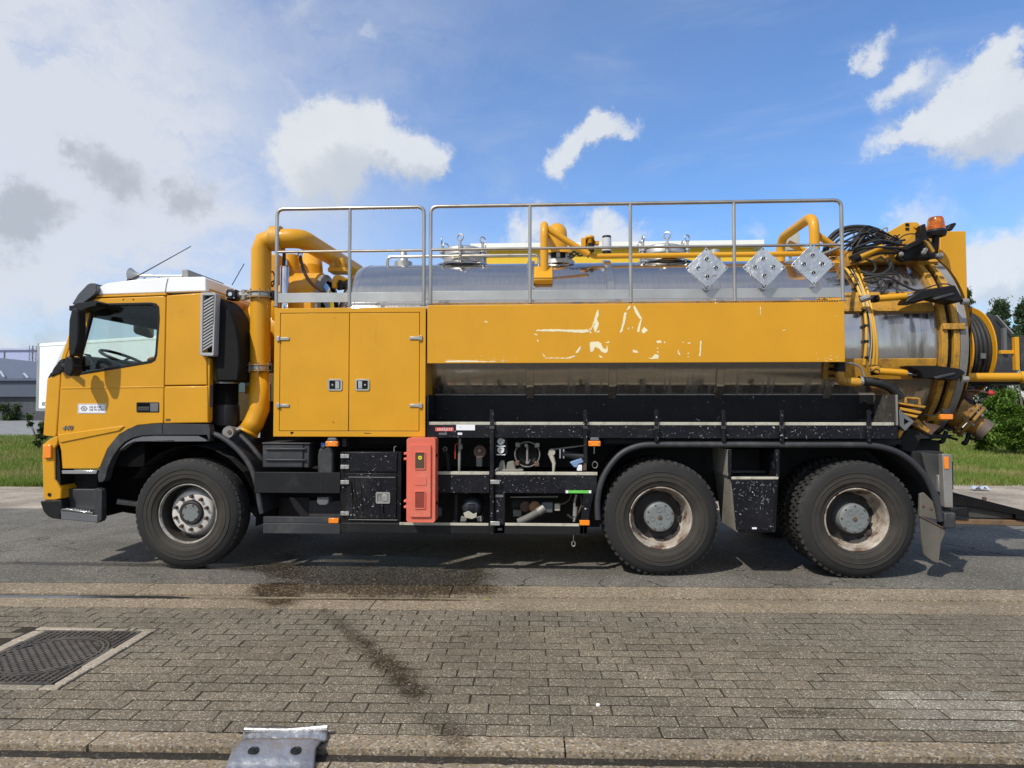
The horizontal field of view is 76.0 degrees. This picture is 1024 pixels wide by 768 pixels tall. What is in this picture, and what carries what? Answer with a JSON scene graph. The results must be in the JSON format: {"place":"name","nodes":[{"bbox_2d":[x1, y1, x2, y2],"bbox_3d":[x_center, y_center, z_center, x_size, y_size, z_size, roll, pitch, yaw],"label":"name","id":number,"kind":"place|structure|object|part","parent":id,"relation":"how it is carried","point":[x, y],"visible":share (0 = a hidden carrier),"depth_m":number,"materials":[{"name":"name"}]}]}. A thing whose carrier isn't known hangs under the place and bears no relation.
{"place":"outdoors","nodes":[
{"label":"outdoors","id":0,"kind":"place"},
{"bbox_2d":[0,348,36,361],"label":"distant hall","id":1,"kind":"structure","parent":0,"point":[17,353],"depth_m":117.03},
{"bbox_2d":[0,607,1023,743],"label":"brick pavement","id":2,"kind":"structure","parent":0,"point":[852,677],"depth_m":3.83,"materials":[{"name":"grey brick"}]},
{"bbox_2d":[0,627,157,689],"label":"manhole cover","id":3,"kind":"object","parent":2,"relation":"in","point":[15,646],"visible":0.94,"depth_m":4.16,"materials":[{"name":"metal"}]},
{"bbox_2d":[0,508,1023,588],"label":"road","id":4,"kind":"structure","parent":0,"point":[38,545],"depth_m":6.62,"materials":[{"name":"grey asphalt"}]},
{"bbox_2d":[41,198,1023,578],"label":"tanker truck","id":5,"kind":"object","parent":4,"relation":"on","point":[811,400],"visible":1,"depth_m":6.26,"materials":[{"name":"metal"}]},
{"bbox_3d":[-3.875,-0.015,6.368,1.056,1.670,0.060,0,-2,3],"label":"door","id":6,"kind":"part","parent":5,"relation":"part of","materials":[{"name":"yellow paint"}]},
{"bbox_3d":[-3.809,-0.439,6.359,0.815,0.703,0.030,0,-2,3],"label":"window frame","id":7,"kind":"part","parent":5,"relation":"part of","materials":[{"name":"black plastic"}]},
{"bbox_3d":[-2.909,-0.264,7.057,0.011,0.700,0.430,0,-2,3],"label":"rear window","id":8,"kind":"part","parent":5,"relation":"part of","materials":[{"name":"glass"}]},
{"bbox_3d":[-1.898,-0.115,6.228,0.697,1.118,0.032,0,-2,3],"label":"cabinet door","id":9,"kind":"part","parent":5,"relation":"part of","materials":[{"name":"yellow paint"}]},
{"bbox_3d":[-1.194,-0.117,6.191,0.699,1.118,0.032,0,-2,3],"label":"cabinet door","id":10,"kind":"part","parent":5,"relation":"part of","materials":[{"name":"yellow paint"}]},
{"bbox_3d":[4.456,-0.372,7.165,0.160,2.032,2.032,0,-2,3],"label":"rear door","id":11,"kind":"part","parent":5,"relation":"part of","materials":[{"name":"yellow paint"}]},
{"bbox_2d":[941,492,1023,525],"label":"loading ramp","id":12,"kind":"structure","parent":5,"relation":"on","point":[967,510],"depth_m":6.61,"materials":[{"name":"black metal"}]},
{"bbox_2d":[0,484,1023,510],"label":"sandy verge","id":13,"kind":"structure","parent":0,"point":[33,497],"depth_m":11.53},
{"bbox_2d":[970,486,989,489],"bbox_3d":[8.710,1.932,12.226,0.300,0.069,0.180,0,-2,3],"label":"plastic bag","id":14,"kind":"object","parent":13,"relation":"on","point":[981,487],"visible":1,"depth_m":12.18,"materials":[{"name":"white plastic"}]},
{"bbox_2d":[0,420,1023,589],"bbox_3d":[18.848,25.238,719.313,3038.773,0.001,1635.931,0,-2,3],"label":"ground","id":15,"kind":"structure","parent":0,"point":[14,427],"depth_m":39.71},
{"bbox_2d":[0,401,21,420],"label":"hedge","id":16,"kind":"object","parent":15,"relation":"on","point":[8,417],"visible":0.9,"depth_m":71.01,"materials":[{"name":"green plant"}]},
{"bbox_2d":[0,358,44,420],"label":"warehouse","id":17,"kind":"structure","parent":15,"relation":"on","point":[17,381],"depth_m":71.44,"materials":[{"name":"metal"}]},
{"bbox_2d":[29,345,36,361],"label":"lattice mast","id":18,"kind":"object","parent":15,"relation":"on","point":[32,353],"visible":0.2,"depth_m":94.94,"materials":[{"name":"metal"}]},
{"bbox_2d":[0,582,1023,767],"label":"gutter","id":19,"kind":"object","parent":15,"relation":"on","point":[68,749],"visible":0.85,"depth_m":3.11,"materials":[{"name":"grey concrete"}]},
{"bbox_2d":[0,594,192,598],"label":"puddle","id":20,"kind":"object","parent":19,"relation":"on","point":[83,596],"visible":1,"depth_m":5.44,"materials":[{"name":"liquid"}]},
{"bbox_2d":[225,724,327,767],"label":"bent metal plate","id":21,"kind":"object","parent":19,"relation":"on","point":[274,746],"visible":1,"depth_m":2.94,"materials":[{"name":"silver galvanized steel"}]},
{"bbox_2d":[0,0,1023,372],"label":"sky","id":22,"kind":"structure","parent":0,"point":[135,134],"materials":[{"name":"blue"}]},
{"bbox_2d":[932,430,1023,485],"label":"grass","id":23,"kind":"structure","parent":0,"point":[1002,466],"depth_m":16.50,"materials":[{"name":"green plant"}]},
{"bbox_2d":[962,385,1023,427],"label":"white building","id":24,"kind":"structure","parent":0,"point":[1022,393],"depth_m":44.77,"materials":[{"name":"white"}]},
{"label":"verge soil","id":25,"kind":"structure","parent":0,"visible":0},
{"bbox_2d":[23,412,51,448],"bbox_3d":[-16.548,1.674,22.991,0.826,1.383,0.942,0,-2,3],"label":"sapling","id":26,"kind":"object","parent":25,"relation":"on","point":[40,436],"visible":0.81,"depth_m":22.82,"materials":[{"name":"green plant"}]},
{"bbox_2d":[0,433,99,486],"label":"grass","id":27,"kind":"structure","parent":25,"relation":"on","point":[21,461],"depth_m":17.35,"materials":[{"name":"green plant"}]},
{"bbox_2d":[36,336,155,410],"bbox_3d":[-12.246,0.341,24.284,13.530,4.054,2.530,-1,-2,25],"label":"box trailer","id":28,"kind":"object","parent":25,"relation":"on","point":[49,355],"visible":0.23,"depth_m":24.64,"materials":[{"name":"metal"}]},
{"bbox_2d":[470,240,763,263],"bbox_3d":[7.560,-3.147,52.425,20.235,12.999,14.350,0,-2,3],"label":"pipe","id":29,"kind":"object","parent":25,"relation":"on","point":[521,260],"depth_m":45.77,"materials":[{"name":"yellow metal"}]},
{"bbox_2d":[967,286,981,408],"bbox_3d":[23.372,-1.178,34.295,2.927,7.836,2.930,0,-2,3],"label":"conifer tree","id":30,"kind":"object","parent":25,"relation":"on","point":[969,294],"visible":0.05,"depth_m":33.91,"materials":[{"name":"green plant"}]},
{"bbox_2d":[969,410,999,451],"bbox_3d":[15.748,1.585,21.884,1.190,1.510,1.150,0,-2,3],"label":"shrub","id":31,"kind":"object","parent":25,"relation":"on","point":[983,443],"visible":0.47,"depth_m":21.72,"materials":[{"name":"green plant"}]},
{"bbox_2d":[974,296,1023,404],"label":"conifer tree","id":32,"kind":"object","parent":25,"relation":"on","point":[1001,309],"visible":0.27,"depth_m":30.91,"materials":[{"name":"green plant"}]},
{"bbox_2d":[978,387,1020,447],"bbox_3d":[17.507,1.198,23.337,1.918,2.365,1.966,0,-2,3],"label":"shrub","id":33,"kind":"object","parent":25,"relation":"on","point":[990,403],"visible":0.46,"depth_m":23.22,"materials":[{"name":"green plant"}]},
{"bbox_2d":[978,296,1023,406],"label":"conifer tree","id":34,"kind":"object","parent":25,"relation":"on","point":[1018,316],"visible":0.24,"depth_m":33.10,"materials":[{"name":"green plant"}]},
{"bbox_2d":[986,401,1023,454],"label":"shrub","id":35,"kind":"object","parent":25,"relation":"on","point":[1007,430],"visible":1,"depth_m":20.31,"materials":[{"name":"green plant"}]},
{"bbox_2d":[1008,334,1023,405],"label":"young tree","id":36,"kind":"object","parent":25,"relation":"on","point":[1016,392],"visible":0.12,"depth_m":27.22,"materials":[{"name":"green plant"}]}
]}

